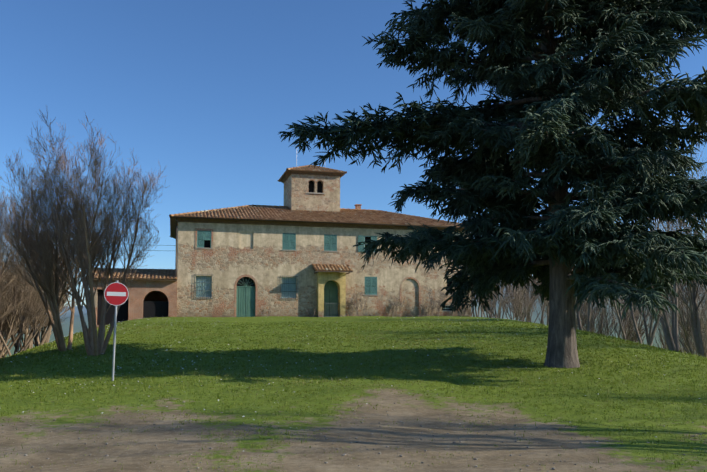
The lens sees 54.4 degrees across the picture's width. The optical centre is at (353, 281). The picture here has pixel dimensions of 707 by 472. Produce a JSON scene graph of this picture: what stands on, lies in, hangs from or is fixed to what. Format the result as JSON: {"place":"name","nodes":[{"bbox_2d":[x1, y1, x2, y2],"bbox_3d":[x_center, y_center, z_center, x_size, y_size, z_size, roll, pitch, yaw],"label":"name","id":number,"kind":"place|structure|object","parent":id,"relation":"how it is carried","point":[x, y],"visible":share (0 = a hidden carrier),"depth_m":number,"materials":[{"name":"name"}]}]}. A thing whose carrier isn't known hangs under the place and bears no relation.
{"place":"outdoors","nodes":[
{"label":"outdoors","id":0,"kind":"place"},
{"bbox_2d":[97,289,168,324],"bbox_3d":[-15.997,1.879,50.223,4.810,2.485,3.098,1,-3,-15],"label":"shed interior","id":1,"kind":"object","parent":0,"point":[151,309],"visible":0.36,"depth_m":48.62,"materials":[{"name":"black"}]},
{"bbox_2d":[284,174,339,221],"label":"tower wall","id":2,"kind":"structure","parent":0,"point":[297,196],"depth_m":56.90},
{"bbox_2d":[279,170,345,182],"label":"roof eaves","id":3,"kind":"object","parent":2,"relation":"on","point":[285,176],"visible":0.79,"depth_m":56.88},
{"bbox_2d":[277,165,346,180],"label":"tower roof tiles","id":4,"kind":"object","parent":3,"relation":"on","point":[311,168],"visible":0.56,"depth_m":57.32,"materials":[{"name":"brown tile"}]},
{"bbox_2d":[307,179,324,193],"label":"arched window","id":5,"kind":"structure","parent":2,"relation":"in","point":[311,187],"depth_m":57.23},
{"bbox_2d":[0,279,706,471],"bbox_3d":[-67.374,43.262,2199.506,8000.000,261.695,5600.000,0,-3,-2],"label":"terrain","id":6,"kind":"structure","parent":0,"point":[490,456],"depth_m":12.41,"materials":[{"name":"green plant"}]},
{"bbox_2d":[0,176,138,357],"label":"bare tree thicket","id":7,"kind":"object","parent":6,"relation":"on","point":[22,308],"visible":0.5,"depth_m":34.52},
{"bbox_2d":[0,109,169,355],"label":"bare tree","id":8,"kind":"object","parent":6,"relation":"on","point":[86,248],"visible":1,"depth_m":24.29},
{"bbox_2d":[11,244,175,250],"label":"overhead cables","id":9,"kind":"object","parent":6,"relation":"on","point":[146,250],"visible":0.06,"depth_m":54.67,"materials":[{"name":"grey plastic"}]},
{"bbox_2d":[104,281,128,380],"bbox_3d":[-6.119,1.397,17.613,0.600,2.862,0.075,2,-3,-10],"label":"no entry sign","id":10,"kind":"object","parent":6,"relation":"on","point":[116,293],"visible":0.96,"depth_m":17.63,"materials":[{"name":"red metal"}]},
{"bbox_2d":[93,278,176,327],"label":"shed walls","id":11,"kind":"structure","parent":6,"relation":"on","point":[140,291],"depth_m":48.66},
{"bbox_2d":[93,267,176,278],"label":"shed roof tiles","id":12,"kind":"object","parent":11,"relation":"on","point":[145,273],"visible":0.62,"depth_m":50.09,"materials":[{"name":"brown tile"}]},
{"bbox_2d":[93,278,176,280],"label":"roof eaves","id":13,"kind":"object","parent":11,"relation":"attached to","point":[143,279],"visible":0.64,"depth_m":48.53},
{"bbox_2d":[177,222,470,316],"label":"house walls","id":14,"kind":"structure","parent":6,"relation":"on","point":[255,252],"depth_m":51.65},
{"bbox_2d":[171,216,464,238],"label":"roof eaves","id":15,"kind":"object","parent":14,"relation":"on","point":[173,227],"depth_m":51.87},
{"bbox_2d":[169,204,461,236],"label":"house roof tiles","id":16,"kind":"object","parent":15,"relation":"on","point":[275,212],"visible":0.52,"depth_m":54.50,"materials":[{"name":"brown tile"}]},
{"bbox_2d":[354,204,361,208],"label":"house chimneys","id":17,"kind":"object","parent":16,"relation":"on","point":[357,206],"visible":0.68,"depth_m":59.61,"materials":[{"name":"orange brick"}]},
{"bbox_2d":[169,216,463,277],"bbox_3d":[-1.523,-0.984,52.098,24.100,7.020,0.640,1,-3,-15],"label":"rain gutter","id":18,"kind":"object","parent":15,"relation":"attached to","point":[279,221],"visible":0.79,"depth_m":50.71,"materials":[{"name":"brown metal"}]},
{"bbox_2d":[194,228,452,316],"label":"house openings","id":19,"kind":"object","parent":14,"relation":"in","point":[244,297],"visible":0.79,"depth_m":50.92,"materials":[{"name":"teal wood"}]},
{"bbox_2d":[317,272,345,316],"bbox_3d":[-1.683,1.501,52.028,2.100,4.450,0.548,1,-3,-15],"label":"house porch","id":20,"kind":"object","parent":14,"relation":"attached to","point":[338,278],"visible":0.77,"depth_m":51.90,"materials":[{"name":"yellow paint"}]},
{"bbox_2d":[324,281,339,316],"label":"door","id":21,"kind":"structure","parent":20,"relation":"in","point":[331,303],"depth_m":52.60,"materials":[{"name":"green wood"}]},
{"bbox_2d":[314,270,352,273],"bbox_3d":[-1.597,-0.989,51.828,2.890,0.682,1.226,1,-3,-15],"label":"house porch canopy frame","id":22,"kind":"object","parent":20,"relation":"on","point":[316,271],"visible":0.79,"depth_m":51.19,"materials":[{"name":"brown wood"}]},
{"bbox_2d":[312,264,352,270],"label":"house porch canopy tiles","id":23,"kind":"object","parent":22,"relation":"on","point":[334,267],"visible":1,"depth_m":51.72,"materials":[{"name":"brown tile"}]},
{"bbox_2d":[1,316,705,443],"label":"daisy flowers","id":24,"kind":"object","parent":6,"relation":"on","point":[249,360],"visible":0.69,"depth_m":21.86,"materials":[{"name":"white plant"}]},
{"bbox_2d":[0,319,706,471],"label":"grass tufts","id":25,"kind":"object","parent":6,"relation":"on","point":[368,340],"visible":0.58,"depth_m":19.95,"materials":[{"name":"green plant"}]},
{"bbox_2d":[2,389,706,471],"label":"track stones","id":26,"kind":"object","parent":6,"relation":"on","point":[454,442],"visible":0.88,"depth_m":9.77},
{"bbox_2d":[259,144,706,356],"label":"bare trees","id":27,"kind":"object","parent":6,"relation":"on","point":[694,323],"visible":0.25,"depth_m":53.76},
{"bbox_2d":[278,0,706,367],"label":"cedar tree","id":28,"kind":"object","parent":6,"relation":"on","point":[486,265],"depth_m":19.12,"materials":[{"name":"green plant"}]},
{"bbox_2d":[0,0,706,305],"label":"sky","id":29,"kind":"structure","parent":0,"point":[203,92],"materials":[{"name":"blue"}]}
]}

